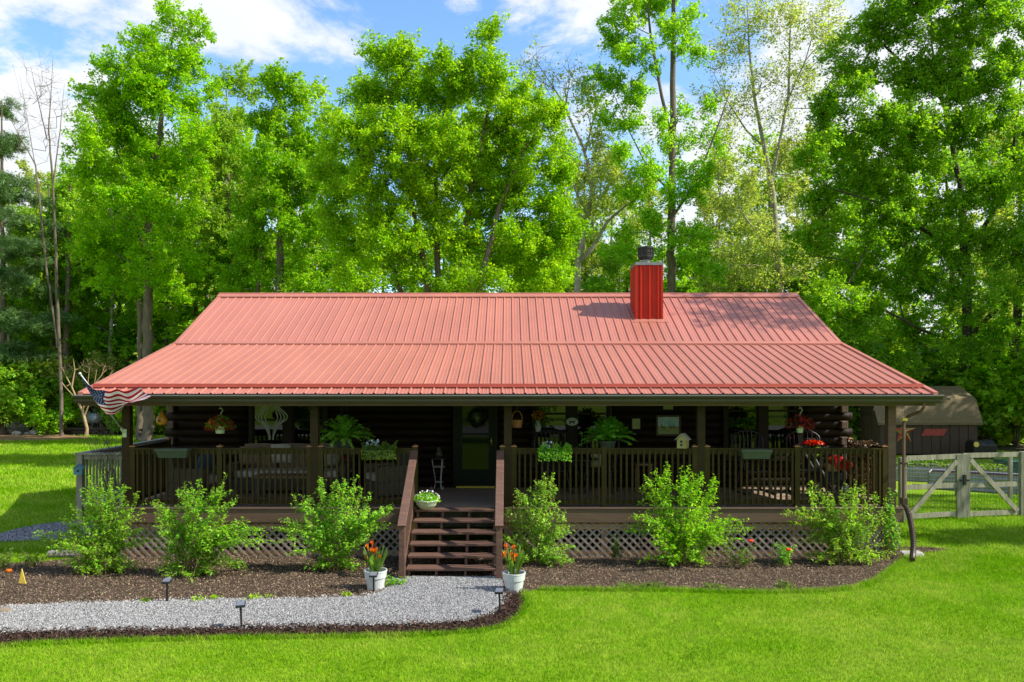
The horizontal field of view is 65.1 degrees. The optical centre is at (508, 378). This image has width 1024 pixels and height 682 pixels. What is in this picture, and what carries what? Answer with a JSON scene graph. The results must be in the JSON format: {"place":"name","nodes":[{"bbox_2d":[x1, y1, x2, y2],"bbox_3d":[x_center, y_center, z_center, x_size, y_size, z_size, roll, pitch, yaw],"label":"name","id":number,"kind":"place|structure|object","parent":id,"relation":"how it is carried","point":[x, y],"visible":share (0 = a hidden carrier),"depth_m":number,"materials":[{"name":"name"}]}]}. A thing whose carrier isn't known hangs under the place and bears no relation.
{"place":"outdoors","nodes":[
{"label":"outdoors","id":0,"kind":"place"},
{"bbox_2d":[0,520,107,541],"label":"side path gravel","id":1,"kind":"structure","parent":0,"point":[22,533],"depth_m":15.40,"materials":[{"name":"grey gravel"}]},
{"bbox_2d":[0,434,165,499],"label":"lawn grass","id":2,"kind":"structure","parent":0,"point":[36,453],"depth_m":28.16,"materials":[{"name":"green plant"}]},
{"bbox_2d":[0,574,508,633],"bbox_3d":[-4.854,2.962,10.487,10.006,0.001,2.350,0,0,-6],"label":"gravel path","id":3,"kind":"structure","parent":0,"point":[282,608],"depth_m":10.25,"materials":[{"name":"grey gravel"}]},
{"bbox_2d":[0,436,1023,681],"bbox_3d":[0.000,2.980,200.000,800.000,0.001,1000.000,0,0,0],"label":"ground","id":4,"kind":"structure","parent":0,"point":[560,614],"depth_m":9.06,"materials":[{"name":"green plant"}]},
{"bbox_2d":[0,434,89,440],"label":"dirt patch","id":5,"kind":"object","parent":4,"relation":"on","point":[6,437],"visible":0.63,"depth_m":40.53,"materials":[{"name":"brown soil"}]},
{"bbox_2d":[0,359,62,429],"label":"understory bush","id":6,"kind":"object","parent":5,"relation":"on","point":[10,377],"visible":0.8,"depth_m":42.16,"materials":[{"name":"green plant"}]},
{"bbox_2d":[5,52,70,435],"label":"dead tree","id":7,"kind":"object","parent":5,"relation":"on","point":[58,345],"visible":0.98,"depth_m":41.47,"materials":[{"name":"grey wood"}]},
{"bbox_2d":[0,96,83,433],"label":"pine tree","id":8,"kind":"object","parent":5,"relation":"on","point":[14,319],"visible":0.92,"depth_m":42.86,"materials":[{"name":"green plant"}]},
{"bbox_2d":[0,480,159,561],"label":"lawn grass","id":9,"kind":"structure","parent":4,"relation":"on","point":[23,506],"depth_m":17.80,"materials":[{"name":"green plant"}]},
{"bbox_2d":[86,408,122,542],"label":"bare shrub","id":10,"kind":"object","parent":4,"relation":"on","point":[115,482],"visible":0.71,"depth_m":14.62,"materials":[{"name":"brown plant"}]},
{"bbox_2d":[74,437,166,525],"bbox_3d":[-7.700,2.230,18.385,1.900,1.500,4.830,0,0,0],"label":"railing","id":11,"kind":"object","parent":4,"relation":"on","point":[81,457],"depth_m":16.21,"materials":[{"name":"grey wood"}]},
{"bbox_2d":[57,0,234,440],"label":"poplar tree","id":12,"kind":"object","parent":4,"relation":"on","point":[144,88],"visible":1,"depth_m":37.54,"materials":[{"name":"green plant"}]},
{"bbox_2d":[0,579,523,644],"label":"mulch border","id":13,"kind":"object","parent":4,"relation":"on","point":[237,628],"visible":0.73,"depth_m":9.45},
{"bbox_2d":[0,569,524,643],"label":"border chips","id":14,"kind":"object","parent":13,"relation":"on","point":[137,631],"visible":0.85,"depth_m":9.41,"materials":[{"name":"brown wood"}]},
{"bbox_2d":[0,589,530,647],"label":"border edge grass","id":15,"kind":"structure","parent":13,"relation":"on","point":[385,633],"depth_m":9.19,"materials":[{"name":"green plant"}]},
{"bbox_2d":[501,543,525,592],"bbox_3d":[0.066,2.641,11.223,0.344,0.679,0.330,0,0,0],"label":"flower pot","id":16,"kind":"object","parent":13,"relation":"on","point":[513,578],"visible":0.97,"depth_m":11.16,"materials":[{"name":"white ceramic"}]},
{"bbox_2d":[205,57,351,292],"bbox_3d":[-10.187,-5.445,36.025,7.222,16.950,5.585,0,0,13],"label":"elm tree","id":17,"kind":"object","parent":4,"relation":"on","point":[289,169],"visible":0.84,"depth_m":35.26,"materials":[{"name":"green plant"}]},
{"bbox_2d":[301,9,593,292],"bbox_3d":[-2.147,-4.527,27.049,10.040,15.054,5.373,0,0,0],"label":"maple tree","id":18,"kind":"object","parent":4,"relation":"on","point":[439,140],"visible":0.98,"depth_m":26.36,"materials":[{"name":"green plant"}]},
{"bbox_2d":[0,544,946,605],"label":"mulch bed","id":19,"kind":"object","parent":4,"relation":"on","point":[475,562],"visible":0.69,"depth_m":12.05,"materials":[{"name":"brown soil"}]},
{"bbox_2d":[33,474,152,575],"bbox_3d":[-6.466,2.237,12.293,1.864,1.542,0.832,0,0,0],"label":"shrub","id":20,"kind":"object","parent":19,"relation":"on","point":[93,560],"visible":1,"depth_m":12.24,"materials":[{"name":"green plant"}]},
{"bbox_2d":[150,472,272,581],"bbox_3d":[-4.506,2.197,12.072,1.974,1.585,0.884,0,0,0],"label":"shrub","id":21,"kind":"object","parent":19,"relation":"on","point":[203,543],"visible":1,"depth_m":12.09,"materials":[{"name":"green plant"}]},
{"bbox_2d":[269,475,393,571],"bbox_3d":[-2.736,2.251,12.471,1.943,1.524,0.882,0,0,0],"label":"shrub","id":22,"kind":"object","parent":19,"relation":"on","point":[328,542],"visible":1,"depth_m":12.35,"materials":[{"name":"green plant"}]},
{"bbox_2d":[363,540,387,590],"bbox_3d":[-1.897,2.641,11.358,0.364,0.679,0.330,0,0,-23],"label":"flower pot","id":23,"kind":"object","parent":19,"relation":"on","point":[375,565],"visible":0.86,"depth_m":11.29,"materials":[{"name":"white ceramic"}]},
{"bbox_2d":[492,472,578,566],"bbox_3d":[0.418,2.245,12.851,1.379,1.496,0.828,0,0,0],"label":"shrub","id":24,"kind":"object","parent":19,"relation":"on","point":[535,556],"visible":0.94,"depth_m":12.80,"materials":[{"name":"green plant"}]},
{"bbox_2d":[623,461,756,567],"bbox_3d":[2.882,2.148,12.638,2.133,1.677,1.066,0,0,-7],"label":"shrub","id":25,"kind":"object","parent":19,"relation":"on","point":[680,551],"visible":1,"depth_m":12.72,"materials":[{"name":"green plant"}]},
{"bbox_2d":[537,548,910,593],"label":"bed edge grass","id":26,"kind":"structure","parent":19,"relation":"on","point":[880,576],"depth_m":11.25,"materials":[{"name":"green plant"}]},
{"bbox_2d":[780,480,893,565],"bbox_3d":[5.239,2.286,12.875,1.890,1.406,0.806,0,0,0],"label":"shrub","id":27,"kind":"object","parent":19,"relation":"on","point":[846,551],"visible":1,"depth_m":12.82,"materials":[{"name":"green plant"}]},
{"bbox_2d":[72,246,943,578],"bbox_3d":[-0.015,-0.023,17.662,14.118,6.006,11.677,0,0,0],"label":"log cabin","id":28,"kind":"object","parent":4,"relation":"on","point":[416,376],"visible":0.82,"depth_m":14.95,"materials":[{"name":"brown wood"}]},
{"bbox_2d":[78,372,150,436],"bbox_3d":[-6.299,0.438,12.688,0.842,1.081,1.320,0,0,-42],"label":"national flag","id":29,"kind":"object","parent":28,"relation":"attached to","point":[115,401],"visible":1,"depth_m":12.67,"materials":[{"name":"multicoloured fabric"}]},
{"bbox_2d":[168,454,227,498],"bbox_3d":[-5.546,1.715,14.349,0.731,0.770,0.724,0,0,15],"label":"wicker armchair","id":30,"kind":"object","parent":28,"relation":"on","point":[187,475],"visible":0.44,"depth_m":14.06,"materials":[{"name":"wicker"}]},
{"bbox_2d":[203,408,236,433],"bbox_3d":[-5.007,0.546,13.891,0.540,0.801,0.480,0,0,0],"label":"hanging basket","id":31,"kind":"object","parent":28,"relation":"hanging from","point":[218,424],"visible":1,"depth_m":13.82,"materials":[{"name":"green plastic"}]},
{"bbox_2d":[248,406,327,443],"bbox_3d":[-4.358,0.845,15.885,1.616,2.291,0.170,0,0,0],"label":"window","id":32,"kind":"structure","parent":28,"relation":"in","point":[296,429],"depth_m":15.87,"materials":[{"name":"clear glass"}]},
{"bbox_2d":[228,443,352,490],"bbox_3d":[-4.150,1.666,15.320,2.204,0.847,0.800,0,0,0],"label":"wicker sofa","id":33,"kind":"object","parent":28,"relation":"on","point":[292,445],"visible":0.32,"depth_m":14.96,"materials":[{"name":"wicker"}]},
{"bbox_2d":[320,406,378,448],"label":"hanging fern","id":34,"kind":"object","parent":28,"relation":"hanging from","point":[345,431],"visible":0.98,"depth_m":13.83,"materials":[{"name":"green plant"}]},
{"bbox_2d":[361,439,397,459],"bbox_3d":[-2.145,1.185,13.305,0.613,0.353,0.326,0,0,0],"label":"planter box","id":35,"kind":"object","parent":28,"relation":"attached to","point":[378,452],"visible":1,"depth_m":13.22,"materials":[{"name":"green plastic"}]},
{"bbox_2d":[366,454,408,496],"bbox_3d":[-2.204,1.715,14.748,0.731,0.770,0.724,0,0,-30],"label":"wicker armchair","id":36,"kind":"object","parent":28,"relation":"on","point":[384,477],"visible":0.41,"depth_m":14.44,"materials":[{"name":"wicker"}]},
{"bbox_2d":[453,406,497,487],"bbox_3d":[-0.660,0.965,15.850,0.880,2.371,0.180,0,0,0],"label":"storm door","id":37,"kind":"structure","parent":28,"relation":"in","point":[474,450],"depth_m":15.81,"materials":[{"name":"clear glass"}]},
{"bbox_2d":[533,429,573,493],"bbox_3d":[0.842,1.574,15.290,0.650,1.181,0.929,0,0,-12],"label":"spindle chair","id":38,"kind":"object","parent":28,"relation":"on","point":[555,468],"visible":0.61,"depth_m":15.45,"materials":[{"name":"black paint"}]},
{"bbox_2d":[537,441,571,461],"bbox_3d":[0.759,1.206,13.302,0.600,0.346,0.316,0,0,0],"label":"planter box","id":39,"kind":"object","parent":28,"relation":"attached to","point":[548,453],"visible":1,"depth_m":13.21,"materials":[{"name":"green plastic"}]},
{"bbox_2d":[532,406,612,466],"bbox_3d":[1.240,0.720,15.885,1.640,2.041,0.170,0,0,0],"label":"window","id":40,"kind":"structure","parent":28,"relation":"in","point":[585,415],"depth_m":15.87,"materials":[{"name":"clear glass"}]},
{"bbox_2d":[576,406,637,447],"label":"hanging fern","id":41,"kind":"object","parent":28,"relation":"hanging from","point":[606,430],"visible":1,"depth_m":13.83,"materials":[{"name":"green plant"}]},
{"bbox_2d":[656,415,680,435],"bbox_3d":[3.147,0.923,15.838,0.488,0.407,0.040,0,0,0],"label":"deer painting","id":42,"kind":"object","parent":28,"relation":"attached to","point":[668,425],"visible":0.98,"depth_m":15.83,"materials":[{"name":"multicoloured wood"}]},
{"bbox_2d":[728,430,777,494],"bbox_3d":[4.614,1.574,15.190,0.650,1.181,0.929,0,0,-8],"label":"spindle chair","id":43,"kind":"object","parent":28,"relation":"on","point":[744,466],"visible":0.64,"depth_m":15.37,"materials":[{"name":"black paint"}]},
{"bbox_2d":[721,406,801,460],"bbox_3d":[5.012,0.660,15.885,1.613,1.921,0.170,0,0,0],"label":"window","id":44,"kind":"structure","parent":28,"relation":"in","point":[768,421],"depth_m":15.87,"materials":[{"name":"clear glass"}]},
{"bbox_2d":[784,407,816,432],"bbox_3d":[5.038,0.540,13.890,0.535,0.790,0.477,0,0,-28],"label":"hanging basket","id":45,"kind":"object","parent":28,"relation":"hanging from","point":[798,423],"visible":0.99,"depth_m":13.82,"materials":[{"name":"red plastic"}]},
{"bbox_2d":[802,439,824,491],"bbox_3d":[5.804,1.654,15.302,0.487,0.993,0.351,0,0,0],"label":"geranium pot","id":46,"kind":"object","parent":28,"relation":"on","point":[813,443],"visible":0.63,"depth_m":15.23,"materials":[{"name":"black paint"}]},
{"bbox_2d":[800,445,854,497],"bbox_3d":[5.844,1.686,14.750,0.831,0.927,0.600,0,0,0],"label":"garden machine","id":47,"kind":"object","parent":28,"relation":"on","point":[829,475],"visible":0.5,"depth_m":14.56,"materials":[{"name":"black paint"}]},
{"bbox_2d":[841,440,878,498],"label":"dried plant","id":48,"kind":"object","parent":28,"relation":"on","point":[861,444],"visible":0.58,"depth_m":14.17,"materials":[{"name":"brown plant"}]},
{"bbox_2d":[881,488,902,559],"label":"climbing vine","id":49,"kind":"object","parent":28,"relation":"attached to","point":[895,534],"visible":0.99,"depth_m":13.27,"materials":[{"name":"green plant"}]},
{"bbox_2d":[830,321,910,440],"bbox_3d":[13.727,0.294,34.175,6.680,5.391,5.713,0,0,-32],"label":"understory bush","id":50,"kind":"object","parent":4,"relation":"on","point":[873,352],"visible":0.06,"depth_m":32.84,"materials":[{"name":"green plant"}]},
{"bbox_2d":[848,386,982,453],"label":"garden shed","id":51,"kind":"structure","parent":4,"relation":"on","point":[955,413],"depth_m":31.20,"materials":[{"name":"brown wood"}]},
{"bbox_2d":[896,458,954,481],"bbox_3d":[12.300,2.675,23.600,1.950,0.610,1.050,0,0,22],"label":"raised bed","id":52,"kind":"object","parent":4,"relation":"on","point":[917,473],"visible":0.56,"depth_m":23.29,"materials":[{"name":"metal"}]},
{"bbox_2d":[898,451,1023,520],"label":"wooden gate","id":53,"kind":"structure","parent":4,"relation":"on","point":[962,484],"depth_m":17.06,"materials":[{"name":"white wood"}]},
{"bbox_2d":[927,468,1017,493],"bbox_3d":[12.750,2.755,21.500,2.650,0.450,1.050,0,0,32],"label":"raised bed","id":54,"kind":"object","parent":4,"relation":"on","point":[934,475],"visible":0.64,"depth_m":21.45,"materials":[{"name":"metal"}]},
{"bbox_2d":[965,439,996,458],"bbox_3d":[17.643,2.624,29.983,0.894,0.712,0.635,0,0,0],"label":"covered grill","id":55,"kind":"object","parent":4,"relation":"on","point":[982,446],"visible":0.77,"depth_m":29.70,"materials":[{"name":"black plastic"}]},
{"bbox_2d":[0,0,1023,336],"label":"sky","id":56,"kind":"structure","parent":0,"point":[314,37],"materials":[{"name":"blue"}]},
{"bbox_2d":[11,419,1023,451],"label":"forest ground","id":57,"kind":"structure","parent":0,"point":[22,428],"depth_m":42.01,"materials":[{"name":"brown soil"}]},
{"bbox_2d":[0,170,36,427],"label":"forest tree","id":58,"kind":"object","parent":57,"relation":"on","point":[9,298],"visible":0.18,"depth_m":45.99,"materials":[{"name":"green plant"}]},
{"bbox_2d":[7,156,60,296],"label":"forest tree","id":59,"kind":"object","parent":57,"relation":"on","point":[23,164],"visible":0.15,"depth_m":57.63,"materials":[{"name":"green plant"}]},
{"bbox_2d":[5,186,74,430],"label":"forest tree","id":60,"kind":"object","parent":57,"relation":"on","point":[22,210],"visible":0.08,"depth_m":45.75,"materials":[{"name":"green plant"}]},
{"bbox_2d":[8,377,87,434],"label":"understory bush","id":61,"kind":"object","parent":57,"relation":"on","point":[41,417],"visible":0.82,"depth_m":42.48,"materials":[{"name":"green plant"}]},
{"bbox_2d":[11,345,87,431],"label":"understory bush","id":62,"kind":"object","parent":57,"relation":"on","point":[51,367],"visible":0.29,"depth_m":43.30,"materials":[{"name":"green plant"}]},
{"bbox_2d":[21,175,79,355],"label":"forest tree","id":63,"kind":"object","parent":57,"relation":"on","point":[38,342],"visible":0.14,"depth_m":46.62,"materials":[{"name":"green plant"}]},
{"bbox_2d":[7,177,98,432],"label":"forest tree","id":64,"kind":"object","parent":57,"relation":"on","point":[70,205],"visible":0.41,"depth_m":43.84,"materials":[{"name":"green plant"}]},
{"bbox_2d":[24,344,92,426],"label":"understory bush","id":65,"kind":"object","parent":57,"relation":"on","point":[45,348],"visible":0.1,"depth_m":44.25,"materials":[{"name":"green plant"}]},
{"bbox_2d":[18,175,129,363],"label":"forest tree","id":66,"kind":"object","parent":57,"relation":"on","point":[88,306],"visible":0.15,"depth_m":45.50,"materials":[{"name":"green plant"}]},
{"bbox_2d":[57,359,115,435],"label":"pollarded tree","id":67,"kind":"object","parent":57,"relation":"on","point":[81,408],"visible":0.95,"depth_m":41.48,"materials":[{"name":"brown plant"}]},
{"bbox_2d":[52,349,131,431],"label":"understory bush","id":68,"kind":"object","parent":57,"relation":"on","point":[119,365],"visible":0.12,"depth_m":43.63,"materials":[{"name":"green plant"}]},
{"bbox_2d":[62,144,138,373],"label":"forest tree","id":69,"kind":"object","parent":57,"relation":"on","point":[108,321],"visible":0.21,"depth_m":44.81,"materials":[{"name":"green plant"}]},
{"bbox_2d":[54,232,168,373],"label":"forest tree","id":70,"kind":"object","parent":57,"relation":"on","point":[94,315],"visible":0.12,"depth_m":45.69,"materials":[{"name":"green plant"}]},
{"bbox_2d":[95,320,177,363],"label":"understory bush","id":71,"kind":"object","parent":57,"relation":"on","point":[158,340],"visible":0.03,"depth_m":46.31,"materials":[{"name":"green plant"}]},
{"bbox_2d":[92,184,185,429],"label":"forest tree","id":72,"kind":"object","parent":57,"relation":"on","point":[127,213],"visible":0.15,"depth_m":43.12,"materials":[{"name":"green plant"}]},
{"bbox_2d":[100,240,193,364],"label":"forest tree","id":73,"kind":"object","parent":57,"relation":"on","point":[164,342],"visible":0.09,"depth_m":44.70,"materials":[{"name":"green plant"}]},
{"bbox_2d":[143,206,217,352],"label":"forest tree","id":74,"kind":"object","parent":57,"relation":"on","point":[187,313],"visible":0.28,"depth_m":43.37,"materials":[{"name":"green plant"}]},
{"bbox_2d":[168,241,261,340],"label":"forest tree","id":75,"kind":"object","parent":57,"relation":"on","point":[190,322],"visible":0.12,"depth_m":41.85,"materials":[{"name":"green plant"}]},
{"bbox_2d":[168,59,273,295],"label":"ash tree","id":76,"kind":"object","parent":57,"relation":"on","point":[220,227],"visible":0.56,"depth_m":41.50,"materials":[{"name":"green plant"}]},
{"bbox_2d":[261,75,359,292],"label":"forest tree","id":77,"kind":"object","parent":57,"relation":"on","point":[321,91],"visible":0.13,"depth_m":43.29,"materials":[{"name":"green plant"}]},
{"bbox_2d":[407,206,481,292],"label":"forest tree","id":78,"kind":"object","parent":57,"relation":"on","point":[447,268],"visible":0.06,"depth_m":41.59,"materials":[{"name":"green plant"}]},
{"bbox_2d":[548,149,608,292],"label":"forest tree","id":79,"kind":"object","parent":57,"relation":"on","point":[586,267],"visible":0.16,"depth_m":47.54,"materials":[{"name":"green plant"}]},
{"bbox_2d":[507,35,655,292],"bbox_3d":[3.338,-6.271,36.520,6.837,18.534,4.035,0,0,0],"label":"sycamore tree","id":80,"kind":"object","parent":57,"relation":"on","point":[598,145],"visible":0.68,"depth_m":36.55,"materials":[{"name":"green plant"}]},
{"bbox_2d":[580,273,619,292],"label":"forest tree","id":81,"kind":"object","parent":57,"relation":"on","point":[596,284],"visible":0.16,"depth_m":41.56,"materials":[{"name":"green plant"}]},
{"bbox_2d":[581,147,641,292],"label":"forest tree","id":82,"kind":"object","parent":57,"relation":"on","point":[607,213],"visible":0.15,"depth_m":45.76,"materials":[{"name":"green plant"}]},
{"bbox_2d":[589,222,640,292],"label":"forest tree","id":83,"kind":"object","parent":57,"relation":"on","point":[618,267],"visible":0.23,"depth_m":42.70,"materials":[{"name":"green plant"}]},
{"bbox_2d":[623,163,678,278],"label":"forest tree","id":84,"kind":"object","parent":57,"relation":"on","point":[657,195],"visible":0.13,"depth_m":43.91,"materials":[{"name":"green plant"}]},
{"bbox_2d":[570,0,733,292],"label":"tulip tree","id":85,"kind":"object","parent":57,"relation":"on","point":[688,260],"visible":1,"depth_m":35.32,"materials":[{"name":"green plant"}]},
{"bbox_2d":[676,180,728,287],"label":"forest tree","id":86,"kind":"object","parent":57,"relation":"on","point":[707,214],"visible":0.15,"depth_m":47.78,"materials":[{"name":"green plant"}]},
{"bbox_2d":[686,147,763,287],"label":"forest tree","id":87,"kind":"object","parent":57,"relation":"on","point":[727,180],"visible":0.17,"depth_m":51.55,"materials":[{"name":"green plant"}]},
{"bbox_2d":[722,167,773,292],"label":"forest tree","id":88,"kind":"object","parent":57,"relation":"on","point":[741,218],"visible":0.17,"depth_m":43.69,"materials":[{"name":"green plant"}]},
{"bbox_2d":[731,127,794,292],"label":"forest tree","id":89,"kind":"object","parent":57,"relation":"on","point":[749,148],"visible":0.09,"depth_m":55.64,"materials":[{"name":"green plant"}]},
{"bbox_2d":[685,0,850,292],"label":"pale sycamore tree","id":90,"kind":"object","parent":57,"relation":"on","point":[772,247],"visible":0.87,"depth_m":39.68,"materials":[{"name":"green plant"}]},
{"bbox_2d":[762,267,823,298],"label":"forest tree","id":91,"kind":"object","parent":57,"relation":"on","point":[796,283],"visible":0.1,"depth_m":41.77,"materials":[{"name":"green plant"}]},
{"bbox_2d":[753,123,842,291],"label":"forest tree","id":92,"kind":"object","parent":57,"relation":"on","point":[787,186],"visible":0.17,"depth_m":53.60,"materials":[{"name":"green plant"}]},
{"bbox_2d":[759,117,883,331],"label":"forest tree","id":93,"kind":"object","parent":57,"relation":"on","point":[845,241],"visible":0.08,"depth_m":45.58,"materials":[{"name":"green plant"}]},
{"bbox_2d":[843,327,932,428],"bbox_3d":[15.477,0.575,36.169,6.808,5.931,7.277,0,0,-29],"label":"understory bush","id":94,"kind":"object","parent":57,"relation":"on","point":[916,375],"visible":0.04,"depth_m":35.66,"materials":[{"name":"green plant"}]},
{"bbox_2d":[834,330,954,385],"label":"understory bush","id":95,"kind":"object","parent":57,"relation":"on","point":[928,360],"visible":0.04,"depth_m":36.12,"materials":[{"name":"green plant"}]},
{"bbox_2d":[775,0,1023,393],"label":"oak tree","id":96,"kind":"object","parent":57,"relation":"on","point":[923,76],"visible":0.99,"depth_m":32.22,"materials":[{"name":"green plant"}]},
{"bbox_2d":[845,96,958,340],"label":"forest tree","id":97,"kind":"object","parent":57,"relation":"on","point":[893,264],"visible":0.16,"depth_m":42.02,"materials":[{"name":"green plant"}]},
{"bbox_2d":[891,146,1023,337],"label":"forest tree","id":98,"kind":"object","parent":57,"relation":"on","point":[922,237],"visible":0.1,"depth_m":47.26,"materials":[{"name":"green plant"}]},
{"bbox_2d":[908,323,1013,385],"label":"understory bush","id":99,"kind":"object","parent":57,"relation":"on","point":[931,376],"visible":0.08,"depth_m":36.32,"materials":[{"name":"green plant"}]},
{"bbox_2d":[927,345,1023,446],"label":"understory bush","id":100,"kind":"object","parent":57,"relation":"on","point":[1012,369],"visible":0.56,"depth_m":34.34,"materials":[{"name":"green plant"}]},
{"bbox_2d":[928,355,1023,445],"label":"understory bush","id":101,"kind":"object","parent":57,"relation":"on","point":[995,418],"visible":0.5,"depth_m":34.15,"materials":[{"name":"green plant"}]},
{"bbox_2d":[937,105,1023,338],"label":"forest tree","id":102,"kind":"object","parent":57,"relation":"on","point":[992,138],"visible":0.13,"depth_m":43.78,"materials":[{"name":"green plant"}]},
{"bbox_2d":[976,127,1023,443],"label":"hickory tree","id":103,"kind":"object","parent":57,"relation":"on","point":[1018,310],"visible":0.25,"depth_m":36.33,"materials":[{"name":"green plant"}]},
{"bbox_2d":[874,493,1023,576],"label":"lawn grass","id":104,"kind":"structure","parent":0,"point":[981,504],"depth_m":15.41,"materials":[{"name":"green plant"}]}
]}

